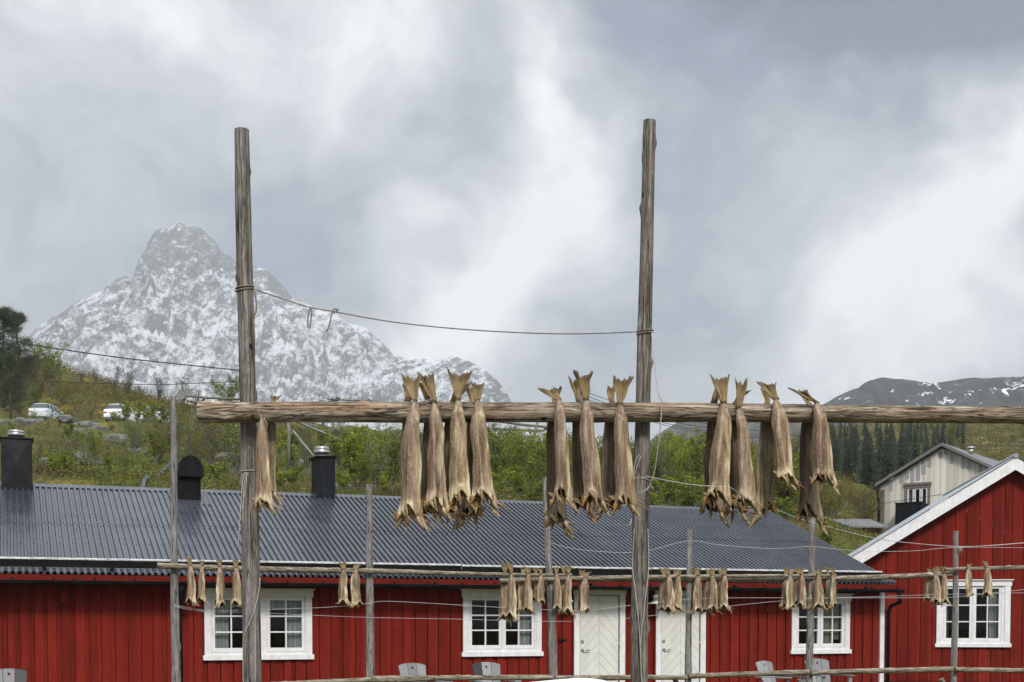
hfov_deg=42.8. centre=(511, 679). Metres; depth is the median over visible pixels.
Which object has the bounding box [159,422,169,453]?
birch tree
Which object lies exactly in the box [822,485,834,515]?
birch tree
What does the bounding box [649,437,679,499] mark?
birch tree
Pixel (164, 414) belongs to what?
leafy shrub
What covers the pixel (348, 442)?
leafy shrub
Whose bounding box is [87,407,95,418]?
birch tree
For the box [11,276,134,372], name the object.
mountain
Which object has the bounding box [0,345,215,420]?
crest scrub
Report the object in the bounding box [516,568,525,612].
dried cod
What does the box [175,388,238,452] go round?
pole rack
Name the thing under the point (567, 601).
dried cod
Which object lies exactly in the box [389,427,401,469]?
birch tree
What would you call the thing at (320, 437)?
birch tree
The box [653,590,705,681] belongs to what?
door
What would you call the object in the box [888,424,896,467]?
spruce tree
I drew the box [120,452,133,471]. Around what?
birch tree
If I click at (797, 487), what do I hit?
birch tree
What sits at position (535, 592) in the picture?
dried cod
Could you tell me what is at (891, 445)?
spruce tree
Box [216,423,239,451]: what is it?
birch tree
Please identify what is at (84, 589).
long house
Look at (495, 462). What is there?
birch tree
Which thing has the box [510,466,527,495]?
leafy shrub
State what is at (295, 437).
leafy shrub
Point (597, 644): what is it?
door
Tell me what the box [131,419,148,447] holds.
birch tree
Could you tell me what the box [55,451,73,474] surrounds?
leafy shrub
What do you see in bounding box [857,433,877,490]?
spruce tree
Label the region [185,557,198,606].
dried cod
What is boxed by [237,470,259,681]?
rope
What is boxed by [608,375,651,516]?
dried cod
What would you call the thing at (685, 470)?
birch tree
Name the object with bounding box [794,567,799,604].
dried cod
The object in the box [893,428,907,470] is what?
spruce tree
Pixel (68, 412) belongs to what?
leafy shrub
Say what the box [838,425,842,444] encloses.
spruce tree
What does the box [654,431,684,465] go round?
birch tree
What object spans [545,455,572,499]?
birch tree
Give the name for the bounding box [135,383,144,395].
bare tree
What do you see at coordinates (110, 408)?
parked car
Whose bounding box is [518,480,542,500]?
leafy shrub
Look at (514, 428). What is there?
birch tree
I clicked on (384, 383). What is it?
mountain
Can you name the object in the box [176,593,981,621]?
cord
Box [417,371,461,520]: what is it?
dried cod
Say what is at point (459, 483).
dried cod
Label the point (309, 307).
rope
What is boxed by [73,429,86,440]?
leafy shrub
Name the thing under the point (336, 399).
pole rack
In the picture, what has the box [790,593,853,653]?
window
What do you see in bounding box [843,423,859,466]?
spruce tree
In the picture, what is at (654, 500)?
leafy shrub
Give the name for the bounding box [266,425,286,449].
leafy shrub
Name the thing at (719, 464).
dried cod
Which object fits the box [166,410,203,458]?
birch tree
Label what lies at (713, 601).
dried cod
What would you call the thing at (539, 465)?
birch tree
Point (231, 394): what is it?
birch tree
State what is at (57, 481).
dead fern
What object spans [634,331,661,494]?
rope
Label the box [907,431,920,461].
spruce tree
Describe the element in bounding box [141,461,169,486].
hose
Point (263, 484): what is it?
dried cod
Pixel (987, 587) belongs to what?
dried cod
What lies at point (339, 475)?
leafy shrub
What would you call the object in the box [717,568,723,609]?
dried cod
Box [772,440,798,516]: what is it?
birch tree
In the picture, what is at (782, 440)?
dried cod
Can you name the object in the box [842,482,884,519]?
willow shrub
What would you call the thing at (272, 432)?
dried cod
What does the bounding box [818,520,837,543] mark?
leafy shrub
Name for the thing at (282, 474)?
leafy shrub
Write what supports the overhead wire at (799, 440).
attached to the utility pole
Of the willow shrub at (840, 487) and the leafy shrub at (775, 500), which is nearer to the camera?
the leafy shrub at (775, 500)
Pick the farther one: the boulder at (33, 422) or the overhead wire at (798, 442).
the boulder at (33, 422)
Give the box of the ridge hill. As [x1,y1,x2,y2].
[823,376,1023,428]
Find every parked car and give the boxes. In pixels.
[28,403,62,418]
[103,404,140,422]
[140,407,168,423]
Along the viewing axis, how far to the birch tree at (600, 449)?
59.51 m
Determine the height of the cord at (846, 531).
0.457 m
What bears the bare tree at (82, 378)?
on the ground at (838, 538)
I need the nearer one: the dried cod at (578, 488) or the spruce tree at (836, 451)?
the dried cod at (578, 488)
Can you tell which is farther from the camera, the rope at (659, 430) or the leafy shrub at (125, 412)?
the leafy shrub at (125, 412)
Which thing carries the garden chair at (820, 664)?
on the ground at (838, 538)
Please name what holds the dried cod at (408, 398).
hanging from the drying rack at (642, 412)
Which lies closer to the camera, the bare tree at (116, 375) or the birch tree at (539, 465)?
the birch tree at (539, 465)
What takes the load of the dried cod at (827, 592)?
hanging from the drying rack at (369, 570)
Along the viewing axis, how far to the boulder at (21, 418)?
99.67 m
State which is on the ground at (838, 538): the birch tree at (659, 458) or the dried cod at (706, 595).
the birch tree at (659, 458)
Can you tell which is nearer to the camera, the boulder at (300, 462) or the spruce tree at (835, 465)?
the boulder at (300, 462)
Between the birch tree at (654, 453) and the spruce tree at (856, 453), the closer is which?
the birch tree at (654, 453)
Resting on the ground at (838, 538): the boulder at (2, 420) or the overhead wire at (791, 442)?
the boulder at (2, 420)
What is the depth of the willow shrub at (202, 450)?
55.79 m
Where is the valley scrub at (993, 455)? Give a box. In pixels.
[790,405,1023,478]
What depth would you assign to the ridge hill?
771.65 m
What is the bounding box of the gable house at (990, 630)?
[848,453,1023,681]
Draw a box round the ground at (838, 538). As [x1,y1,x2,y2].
[0,354,1023,681]
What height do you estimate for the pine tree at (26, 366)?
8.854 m
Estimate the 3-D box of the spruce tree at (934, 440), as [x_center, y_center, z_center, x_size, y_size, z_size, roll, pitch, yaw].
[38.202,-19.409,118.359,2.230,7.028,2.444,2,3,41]
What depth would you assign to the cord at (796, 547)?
18.12 m
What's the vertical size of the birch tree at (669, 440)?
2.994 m
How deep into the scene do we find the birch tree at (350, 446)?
64.29 m
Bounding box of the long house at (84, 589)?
[0,430,904,681]
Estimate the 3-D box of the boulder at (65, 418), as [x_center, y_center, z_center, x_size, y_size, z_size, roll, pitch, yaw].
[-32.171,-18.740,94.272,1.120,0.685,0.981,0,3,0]
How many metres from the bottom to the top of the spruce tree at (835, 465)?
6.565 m
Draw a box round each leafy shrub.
[7,419,17,429]
[43,450,66,476]
[51,410,69,418]
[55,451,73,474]
[59,422,74,439]
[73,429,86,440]
[101,451,114,471]
[119,400,132,420]
[132,400,156,422]
[154,404,169,423]
[202,459,212,471]
[202,462,227,480]
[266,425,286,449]
[275,469,295,490]
[276,436,286,455]
[276,440,307,467]
[277,427,303,445]
[278,464,303,484]
[291,424,317,451]
[326,432,379,490]
[335,469,356,491]
[352,426,374,458]
[377,471,392,495]
[491,466,514,497]
[500,453,525,483]
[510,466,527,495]
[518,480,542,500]
[649,487,665,504]
[650,472,679,505]
[674,476,704,506]
[769,490,783,512]
[774,497,798,519]
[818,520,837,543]
[852,488,876,518]
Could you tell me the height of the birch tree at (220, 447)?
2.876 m
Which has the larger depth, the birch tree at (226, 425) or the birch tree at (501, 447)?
the birch tree at (226, 425)
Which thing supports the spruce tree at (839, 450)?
on the ground at (838, 538)
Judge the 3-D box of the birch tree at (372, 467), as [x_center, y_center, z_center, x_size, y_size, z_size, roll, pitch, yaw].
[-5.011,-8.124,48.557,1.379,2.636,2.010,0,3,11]
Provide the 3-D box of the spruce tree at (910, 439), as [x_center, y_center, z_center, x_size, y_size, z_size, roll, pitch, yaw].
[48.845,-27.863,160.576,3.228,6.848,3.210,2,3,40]
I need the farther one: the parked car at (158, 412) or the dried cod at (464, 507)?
the parked car at (158, 412)
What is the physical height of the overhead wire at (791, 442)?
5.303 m
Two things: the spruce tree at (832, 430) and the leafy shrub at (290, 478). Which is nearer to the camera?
the leafy shrub at (290, 478)
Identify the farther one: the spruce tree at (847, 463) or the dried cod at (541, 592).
the spruce tree at (847, 463)
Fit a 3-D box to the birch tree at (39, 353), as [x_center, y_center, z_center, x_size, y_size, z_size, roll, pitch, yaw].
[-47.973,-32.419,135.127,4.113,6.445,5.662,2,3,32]
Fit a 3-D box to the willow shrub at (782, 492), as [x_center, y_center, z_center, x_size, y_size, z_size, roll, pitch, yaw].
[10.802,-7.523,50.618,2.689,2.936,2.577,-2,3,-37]
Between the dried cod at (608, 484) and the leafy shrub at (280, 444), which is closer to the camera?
the dried cod at (608, 484)
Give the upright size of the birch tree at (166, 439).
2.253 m
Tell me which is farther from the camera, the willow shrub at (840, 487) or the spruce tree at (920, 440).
the spruce tree at (920, 440)
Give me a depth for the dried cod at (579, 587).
17.75 m
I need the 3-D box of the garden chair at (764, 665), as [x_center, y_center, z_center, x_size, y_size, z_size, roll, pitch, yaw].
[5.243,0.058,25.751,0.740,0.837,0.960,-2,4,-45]
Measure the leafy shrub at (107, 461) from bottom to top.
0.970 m
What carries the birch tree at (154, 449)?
on the ground at (838, 538)
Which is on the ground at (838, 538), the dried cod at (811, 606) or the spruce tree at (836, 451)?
the spruce tree at (836, 451)
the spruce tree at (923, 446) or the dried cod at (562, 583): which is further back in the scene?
the spruce tree at (923, 446)
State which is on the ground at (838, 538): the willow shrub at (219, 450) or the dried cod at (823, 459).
the willow shrub at (219, 450)
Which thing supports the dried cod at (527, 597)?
hanging from the drying rack at (369, 570)
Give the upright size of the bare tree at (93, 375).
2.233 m
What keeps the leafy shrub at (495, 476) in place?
on the ground at (838, 538)
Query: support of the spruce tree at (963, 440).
on the ground at (838, 538)
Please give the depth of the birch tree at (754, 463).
48.13 m
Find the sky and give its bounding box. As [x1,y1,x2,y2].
[0,0,1023,450]
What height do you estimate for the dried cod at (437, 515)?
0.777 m
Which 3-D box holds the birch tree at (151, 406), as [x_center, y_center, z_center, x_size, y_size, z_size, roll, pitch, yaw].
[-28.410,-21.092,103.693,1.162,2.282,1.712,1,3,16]
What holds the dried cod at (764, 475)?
hanging from the drying rack at (642, 412)
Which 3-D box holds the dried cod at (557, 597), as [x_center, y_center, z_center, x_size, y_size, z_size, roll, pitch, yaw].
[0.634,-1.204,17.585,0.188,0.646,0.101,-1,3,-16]
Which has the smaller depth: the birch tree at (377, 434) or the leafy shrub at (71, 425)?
the birch tree at (377, 434)
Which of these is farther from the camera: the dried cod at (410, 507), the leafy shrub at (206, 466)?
the leafy shrub at (206, 466)
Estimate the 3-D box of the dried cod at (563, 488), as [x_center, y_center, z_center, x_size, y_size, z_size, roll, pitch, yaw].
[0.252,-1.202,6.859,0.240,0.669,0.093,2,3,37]
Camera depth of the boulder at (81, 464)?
57.28 m
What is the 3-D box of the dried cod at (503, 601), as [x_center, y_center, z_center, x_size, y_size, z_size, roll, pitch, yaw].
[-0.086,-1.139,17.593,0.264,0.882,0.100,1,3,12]
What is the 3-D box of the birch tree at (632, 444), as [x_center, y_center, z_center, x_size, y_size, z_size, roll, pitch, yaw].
[5.691,-8.597,53.660,2.063,2.863,1.499,0,3,5]
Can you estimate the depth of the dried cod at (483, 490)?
6.83 m
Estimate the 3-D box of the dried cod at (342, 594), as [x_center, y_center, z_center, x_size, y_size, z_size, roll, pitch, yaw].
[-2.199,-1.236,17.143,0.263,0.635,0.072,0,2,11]
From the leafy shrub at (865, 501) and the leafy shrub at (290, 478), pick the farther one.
the leafy shrub at (865, 501)
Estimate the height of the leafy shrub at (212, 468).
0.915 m
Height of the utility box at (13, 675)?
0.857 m
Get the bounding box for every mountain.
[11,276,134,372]
[75,223,393,426]
[314,356,542,441]
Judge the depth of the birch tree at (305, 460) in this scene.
59.65 m
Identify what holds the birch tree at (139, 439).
on the ground at (838, 538)
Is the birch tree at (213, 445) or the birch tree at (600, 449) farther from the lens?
the birch tree at (600, 449)
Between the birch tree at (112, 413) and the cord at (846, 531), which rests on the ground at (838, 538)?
the birch tree at (112, 413)
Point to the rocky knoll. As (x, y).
(752, 426)
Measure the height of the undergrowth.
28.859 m
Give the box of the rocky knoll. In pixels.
[633,422,801,455]
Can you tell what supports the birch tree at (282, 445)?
on the ground at (838, 538)
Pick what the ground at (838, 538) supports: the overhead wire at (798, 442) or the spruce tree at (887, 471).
the spruce tree at (887, 471)
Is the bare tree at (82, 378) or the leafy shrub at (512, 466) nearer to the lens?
the leafy shrub at (512, 466)
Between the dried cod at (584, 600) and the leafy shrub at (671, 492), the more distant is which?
the leafy shrub at (671, 492)
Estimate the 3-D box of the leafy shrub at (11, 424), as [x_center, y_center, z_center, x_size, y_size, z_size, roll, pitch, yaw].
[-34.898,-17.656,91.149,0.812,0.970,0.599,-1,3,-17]
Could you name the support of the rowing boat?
on the boat trestle
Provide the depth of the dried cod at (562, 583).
17.71 m
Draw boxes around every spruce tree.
[830,423,835,444]
[832,431,842,470]
[832,436,842,479]
[837,436,841,467]
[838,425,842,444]
[838,425,857,482]
[838,438,846,469]
[839,429,846,456]
[841,426,860,472]
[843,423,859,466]
[854,424,862,449]
[856,439,873,485]
[857,426,873,473]
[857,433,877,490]
[860,423,865,435]
[870,425,888,487]
[874,424,895,491]
[884,425,896,470]
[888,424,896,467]
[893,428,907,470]
[894,434,907,469]
[904,426,912,455]
[906,425,921,462]
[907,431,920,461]
[918,425,923,443]
[919,436,926,453]
[930,428,937,447]
[935,423,938,440]
[939,426,946,443]
[953,424,960,443]
[958,424,965,449]
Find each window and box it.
[203,588,315,659]
[459,589,545,656]
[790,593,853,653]
[903,484,930,509]
[935,579,1013,646]
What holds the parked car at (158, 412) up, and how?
on the road
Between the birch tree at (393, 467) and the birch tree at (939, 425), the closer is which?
the birch tree at (393, 467)
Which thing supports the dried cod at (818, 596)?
hanging from the drying rack at (369, 570)
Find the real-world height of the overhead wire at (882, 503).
1.368 m
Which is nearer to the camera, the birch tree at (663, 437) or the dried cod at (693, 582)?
the dried cod at (693, 582)
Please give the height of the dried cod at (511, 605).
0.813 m
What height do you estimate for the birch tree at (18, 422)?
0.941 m
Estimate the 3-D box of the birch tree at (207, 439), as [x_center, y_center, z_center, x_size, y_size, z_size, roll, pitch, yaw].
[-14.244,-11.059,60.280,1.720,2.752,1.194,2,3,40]
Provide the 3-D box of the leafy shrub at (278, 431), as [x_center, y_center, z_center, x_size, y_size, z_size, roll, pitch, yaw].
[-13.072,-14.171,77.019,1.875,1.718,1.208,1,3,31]
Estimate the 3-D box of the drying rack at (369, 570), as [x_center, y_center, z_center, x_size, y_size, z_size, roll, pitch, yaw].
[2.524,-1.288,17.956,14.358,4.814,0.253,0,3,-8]
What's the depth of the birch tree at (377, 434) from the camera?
63.65 m
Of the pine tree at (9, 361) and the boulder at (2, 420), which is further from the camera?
the pine tree at (9, 361)
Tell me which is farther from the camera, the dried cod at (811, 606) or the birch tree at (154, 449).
the birch tree at (154, 449)
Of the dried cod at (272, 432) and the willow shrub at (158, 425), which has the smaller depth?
the dried cod at (272, 432)
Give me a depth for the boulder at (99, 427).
96.90 m
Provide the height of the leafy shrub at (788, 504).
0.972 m
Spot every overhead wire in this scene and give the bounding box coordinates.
[582,398,912,458]
[590,393,1023,445]
[590,397,1023,449]
[590,400,916,457]
[823,494,942,512]
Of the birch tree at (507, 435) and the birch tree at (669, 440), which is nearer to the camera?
the birch tree at (669, 440)
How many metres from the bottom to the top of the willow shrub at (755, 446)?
3.384 m
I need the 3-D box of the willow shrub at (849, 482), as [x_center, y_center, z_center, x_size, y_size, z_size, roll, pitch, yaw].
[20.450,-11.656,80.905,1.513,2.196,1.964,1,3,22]
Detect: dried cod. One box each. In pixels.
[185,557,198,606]
[197,560,207,603]
[213,558,225,608]
[230,559,241,606]
[235,413,288,514]
[267,394,286,505]
[336,562,351,608]
[346,563,362,607]
[390,384,423,527]
[394,372,437,531]
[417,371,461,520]
[419,382,450,525]
[438,383,472,525]
[447,368,482,514]
[449,387,486,531]
[470,381,511,516]
[496,562,512,625]
[504,562,519,622]
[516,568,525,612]
[522,567,536,614]
[532,567,537,601]
[535,568,544,604]
[538,388,580,513]
[541,386,585,539]
[553,566,566,613]
[555,566,567,615]
[560,565,575,618]
[568,376,603,523]
[573,370,612,515]
[576,569,592,614]
[576,571,590,613]
[588,386,618,522]
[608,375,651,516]
[655,567,668,614]
[663,567,679,613]
[674,570,684,613]
[689,568,702,613]
[691,568,702,610]
[697,378,736,527]
[700,569,715,615]
[702,374,744,510]
[707,568,721,613]
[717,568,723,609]
[718,567,732,613]
[725,390,760,524]
[731,377,763,516]
[745,388,777,528]
[756,381,806,490]
[779,567,795,611]
[783,569,794,610]
[788,388,846,494]
[793,389,837,535]
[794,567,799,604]
[796,568,807,608]
[806,569,819,609]
[812,569,829,611]
[824,566,832,610]
[828,568,836,608]
[922,569,937,602]
[930,567,945,605]
[932,566,942,607]
[941,566,951,606]
[963,563,973,597]
[981,561,994,597]
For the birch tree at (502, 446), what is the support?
on the ground at (838, 538)
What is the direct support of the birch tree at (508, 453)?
on the ground at (838, 538)
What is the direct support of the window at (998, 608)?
in the gable house at (990, 630)
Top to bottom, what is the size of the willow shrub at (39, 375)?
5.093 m
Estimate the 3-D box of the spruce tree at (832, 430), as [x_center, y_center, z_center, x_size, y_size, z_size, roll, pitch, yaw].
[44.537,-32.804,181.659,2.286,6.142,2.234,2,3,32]
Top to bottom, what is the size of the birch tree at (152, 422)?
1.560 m
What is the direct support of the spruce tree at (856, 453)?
on the ground at (838, 538)
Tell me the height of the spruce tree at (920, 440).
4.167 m
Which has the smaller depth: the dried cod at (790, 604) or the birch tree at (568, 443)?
the dried cod at (790, 604)
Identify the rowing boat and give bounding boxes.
[536,678,607,681]
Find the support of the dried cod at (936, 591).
hanging from the drying rack at (369, 570)
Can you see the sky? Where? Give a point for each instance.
(839, 184)
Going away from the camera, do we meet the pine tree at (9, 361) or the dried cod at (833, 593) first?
the dried cod at (833, 593)
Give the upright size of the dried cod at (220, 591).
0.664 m
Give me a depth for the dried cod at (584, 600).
17.62 m
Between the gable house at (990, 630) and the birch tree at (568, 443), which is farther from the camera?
the birch tree at (568, 443)
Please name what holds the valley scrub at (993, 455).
on the ground at (838, 538)
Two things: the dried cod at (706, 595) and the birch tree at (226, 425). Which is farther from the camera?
the birch tree at (226, 425)
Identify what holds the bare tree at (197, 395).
on the ground at (838, 538)
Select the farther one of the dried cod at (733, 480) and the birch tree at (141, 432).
the birch tree at (141, 432)
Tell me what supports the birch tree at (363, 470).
on the ground at (838, 538)
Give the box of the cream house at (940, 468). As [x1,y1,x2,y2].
[875,443,1004,533]
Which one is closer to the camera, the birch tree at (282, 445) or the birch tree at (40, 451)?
the birch tree at (40, 451)
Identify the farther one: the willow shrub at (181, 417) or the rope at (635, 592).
the willow shrub at (181, 417)
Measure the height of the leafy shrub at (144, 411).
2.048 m
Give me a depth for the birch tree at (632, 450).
60.28 m
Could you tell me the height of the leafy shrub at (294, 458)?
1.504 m
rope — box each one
[0,338,238,370]
[2,379,236,384]
[235,285,653,336]
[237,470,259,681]
[626,518,648,681]
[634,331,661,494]
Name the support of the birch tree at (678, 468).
on the ground at (838, 538)
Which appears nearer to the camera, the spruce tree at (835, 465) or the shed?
the shed
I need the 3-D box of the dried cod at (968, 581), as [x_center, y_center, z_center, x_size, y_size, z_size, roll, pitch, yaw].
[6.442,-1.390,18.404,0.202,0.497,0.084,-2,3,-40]
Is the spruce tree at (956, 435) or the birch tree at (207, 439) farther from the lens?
the spruce tree at (956, 435)
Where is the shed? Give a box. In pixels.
[832,519,887,535]
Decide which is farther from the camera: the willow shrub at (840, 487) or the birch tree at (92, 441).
the willow shrub at (840, 487)
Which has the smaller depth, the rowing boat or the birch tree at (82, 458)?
the rowing boat
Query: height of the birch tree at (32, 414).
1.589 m
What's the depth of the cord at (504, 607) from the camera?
17.44 m
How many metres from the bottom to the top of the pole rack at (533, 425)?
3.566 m
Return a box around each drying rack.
[157,396,1023,681]
[196,118,1023,681]
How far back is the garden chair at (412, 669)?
23.34 m
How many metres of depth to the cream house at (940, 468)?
60.01 m
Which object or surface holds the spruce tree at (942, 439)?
on the ground at (838, 538)
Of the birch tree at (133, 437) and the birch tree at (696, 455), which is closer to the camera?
the birch tree at (696, 455)
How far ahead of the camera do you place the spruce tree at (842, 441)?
195.55 m
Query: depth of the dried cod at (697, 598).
17.86 m
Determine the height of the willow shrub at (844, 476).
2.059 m
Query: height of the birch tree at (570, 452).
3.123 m
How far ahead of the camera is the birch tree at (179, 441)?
64.71 m
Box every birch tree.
[16,418,22,428]
[19,334,70,394]
[26,381,39,402]
[27,408,38,418]
[32,435,44,463]
[51,432,75,461]
[67,430,80,453]
[71,437,92,469]
[80,428,105,469]
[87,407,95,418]
[109,410,117,420]
[109,435,131,472]
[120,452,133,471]
[121,419,144,452]
[123,421,143,449]
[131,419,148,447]
[134,410,142,421]
[141,419,169,464]
[145,399,162,422]
[145,415,158,430]
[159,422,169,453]
[161,416,181,454]
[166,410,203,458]
[167,413,196,457]
[193,415,228,471]
[196,423,216,462]
[209,375,238,401]
[209,423,240,481]
[215,423,239,451]
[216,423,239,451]
[276,430,284,457]
[278,426,286,451]
[287,422,321,475]
[295,422,316,452]
[315,423,328,445]
[325,427,348,471]
[336,424,363,464]
[346,423,394,481]
[349,446,376,490]
[357,428,397,492]
[368,425,400,492]
[368,429,390,462]
[371,464,386,488]
[388,424,400,461]
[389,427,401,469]
[419,427,422,454]
[487,425,512,492]
[488,422,518,485]
[488,427,513,481]
[499,425,534,494]
[501,425,518,482]
[510,423,543,491]
[517,429,544,485]
[524,431,545,493]
[540,430,571,458]
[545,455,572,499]
[566,429,571,466]
[595,434,602,468]
[630,433,674,498]
[630,447,633,469]
[649,436,667,491]
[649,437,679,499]
[650,439,680,502]
[653,430,679,455]
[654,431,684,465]
[659,442,701,498]
[660,436,697,505]
[667,436,692,492]
[673,423,705,502]
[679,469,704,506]
[690,431,706,475]
[750,443,758,508]
[751,449,756,462]
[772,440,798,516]
[782,464,818,521]
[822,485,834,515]
[833,481,849,514]
[932,423,941,433]
[944,423,957,444]
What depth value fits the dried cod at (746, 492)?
6.83 m
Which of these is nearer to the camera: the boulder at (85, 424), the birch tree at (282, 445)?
the birch tree at (282, 445)
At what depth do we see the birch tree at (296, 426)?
75.14 m
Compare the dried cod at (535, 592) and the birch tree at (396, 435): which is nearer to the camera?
the dried cod at (535, 592)
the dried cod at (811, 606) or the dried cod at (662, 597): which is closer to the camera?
the dried cod at (662, 597)
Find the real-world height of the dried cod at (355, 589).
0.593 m
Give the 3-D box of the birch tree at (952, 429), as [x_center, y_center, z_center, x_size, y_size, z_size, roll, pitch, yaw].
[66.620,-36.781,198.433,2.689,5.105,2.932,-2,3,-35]
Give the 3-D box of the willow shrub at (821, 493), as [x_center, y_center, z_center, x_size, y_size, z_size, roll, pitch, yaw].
[11.513,-7.195,50.589,2.298,2.606,1.940,1,3,11]
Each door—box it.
[573,590,626,681]
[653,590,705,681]
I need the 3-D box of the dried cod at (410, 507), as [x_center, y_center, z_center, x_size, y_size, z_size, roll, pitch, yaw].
[-0.502,-1.194,6.864,0.242,0.845,0.127,0,3,0]
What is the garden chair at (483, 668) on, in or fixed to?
on the ground at (838, 538)
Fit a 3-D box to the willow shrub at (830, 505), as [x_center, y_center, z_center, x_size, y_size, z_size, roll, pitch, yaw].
[13.726,-7.702,56.580,1.460,2.020,1.894,-1,3,-21]
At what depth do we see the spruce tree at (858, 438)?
180.81 m
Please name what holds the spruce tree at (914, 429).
on the ground at (838, 538)
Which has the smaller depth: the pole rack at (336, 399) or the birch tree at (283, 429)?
the pole rack at (336, 399)
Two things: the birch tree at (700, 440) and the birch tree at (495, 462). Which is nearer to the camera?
the birch tree at (700, 440)
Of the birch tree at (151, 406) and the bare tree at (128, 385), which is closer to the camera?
the birch tree at (151, 406)
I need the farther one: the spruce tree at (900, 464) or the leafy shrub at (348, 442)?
the spruce tree at (900, 464)
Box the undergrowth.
[0,386,888,548]
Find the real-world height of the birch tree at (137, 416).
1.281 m
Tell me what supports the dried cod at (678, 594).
hanging from the drying rack at (369, 570)
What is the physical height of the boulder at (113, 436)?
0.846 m
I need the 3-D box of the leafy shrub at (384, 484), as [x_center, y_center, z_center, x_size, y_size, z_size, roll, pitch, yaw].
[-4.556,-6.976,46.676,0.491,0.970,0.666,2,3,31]
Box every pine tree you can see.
[0,305,26,407]
[0,309,47,389]
[0,353,25,418]
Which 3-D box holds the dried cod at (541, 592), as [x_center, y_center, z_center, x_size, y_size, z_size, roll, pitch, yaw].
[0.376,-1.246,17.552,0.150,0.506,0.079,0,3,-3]
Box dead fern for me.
[0,418,883,548]
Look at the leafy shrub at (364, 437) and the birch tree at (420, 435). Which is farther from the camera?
the birch tree at (420, 435)
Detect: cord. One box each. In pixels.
[176,589,1023,610]
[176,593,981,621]
[548,541,1018,552]
[644,475,1020,546]
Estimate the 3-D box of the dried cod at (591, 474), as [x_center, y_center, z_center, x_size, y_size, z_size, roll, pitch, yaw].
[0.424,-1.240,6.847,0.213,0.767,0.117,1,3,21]
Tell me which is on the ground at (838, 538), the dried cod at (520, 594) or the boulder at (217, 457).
the boulder at (217, 457)
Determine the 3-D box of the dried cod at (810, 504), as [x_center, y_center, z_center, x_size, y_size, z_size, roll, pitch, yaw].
[1.644,-1.164,7.044,0.248,0.786,0.094,0,3,0]
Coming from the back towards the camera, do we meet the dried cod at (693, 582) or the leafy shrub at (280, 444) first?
the leafy shrub at (280, 444)
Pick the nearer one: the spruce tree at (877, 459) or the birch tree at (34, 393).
the birch tree at (34, 393)
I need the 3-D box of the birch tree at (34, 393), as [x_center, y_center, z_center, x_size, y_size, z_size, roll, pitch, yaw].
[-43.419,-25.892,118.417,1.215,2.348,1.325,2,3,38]
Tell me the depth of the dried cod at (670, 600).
17.79 m
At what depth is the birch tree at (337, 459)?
61.20 m
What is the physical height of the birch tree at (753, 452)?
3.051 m
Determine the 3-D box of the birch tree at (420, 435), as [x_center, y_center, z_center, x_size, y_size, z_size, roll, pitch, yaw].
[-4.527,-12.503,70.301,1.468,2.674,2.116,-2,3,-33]
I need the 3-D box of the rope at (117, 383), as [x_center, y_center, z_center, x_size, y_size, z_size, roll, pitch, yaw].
[-2.653,-1.820,7.862,2.945,0.391,0.248,2,3,41]
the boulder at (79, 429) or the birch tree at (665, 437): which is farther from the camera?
the boulder at (79, 429)
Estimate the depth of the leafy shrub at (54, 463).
45.37 m
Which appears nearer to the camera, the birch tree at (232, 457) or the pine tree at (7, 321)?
the birch tree at (232, 457)
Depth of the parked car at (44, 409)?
107.31 m
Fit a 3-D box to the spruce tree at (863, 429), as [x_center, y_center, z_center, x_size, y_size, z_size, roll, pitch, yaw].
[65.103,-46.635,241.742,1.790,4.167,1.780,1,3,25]
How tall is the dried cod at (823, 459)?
0.568 m
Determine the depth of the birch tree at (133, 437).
67.20 m
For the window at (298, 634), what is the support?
in the long house at (84, 589)
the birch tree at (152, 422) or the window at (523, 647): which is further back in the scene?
the birch tree at (152, 422)
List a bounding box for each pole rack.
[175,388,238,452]
[287,397,371,472]
[492,422,547,433]
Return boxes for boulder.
[0,419,17,425]
[13,417,24,424]
[23,418,43,425]
[58,415,75,423]
[71,428,92,437]
[74,452,103,465]
[77,421,95,427]
[91,425,106,430]
[104,433,128,445]
[128,448,145,454]
[214,452,233,461]
[291,459,306,466]
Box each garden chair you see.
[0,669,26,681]
[398,663,452,681]
[468,662,521,681]
[755,661,804,681]
[804,658,854,681]
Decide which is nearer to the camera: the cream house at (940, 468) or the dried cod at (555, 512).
the dried cod at (555, 512)
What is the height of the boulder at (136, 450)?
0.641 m
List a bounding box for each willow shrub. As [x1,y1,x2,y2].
[13,354,54,398]
[142,419,169,462]
[176,408,185,432]
[176,409,227,463]
[200,400,237,453]
[750,435,776,488]
[772,442,819,518]
[787,459,840,524]
[819,482,845,520]
[832,474,847,516]
[836,476,855,506]
[838,471,852,490]
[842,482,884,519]
[846,483,872,513]
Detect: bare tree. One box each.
[78,371,83,381]
[92,367,99,382]
[105,364,123,389]
[115,360,135,393]
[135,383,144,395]
[153,371,166,397]
[174,373,192,407]
[190,384,202,406]
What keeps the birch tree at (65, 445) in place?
on the ground at (838, 538)
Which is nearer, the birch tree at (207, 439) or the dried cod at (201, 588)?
the dried cod at (201, 588)
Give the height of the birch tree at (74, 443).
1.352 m
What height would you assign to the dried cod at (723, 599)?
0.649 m
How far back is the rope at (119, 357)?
6.95 m
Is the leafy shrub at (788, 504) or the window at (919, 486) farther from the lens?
the window at (919, 486)

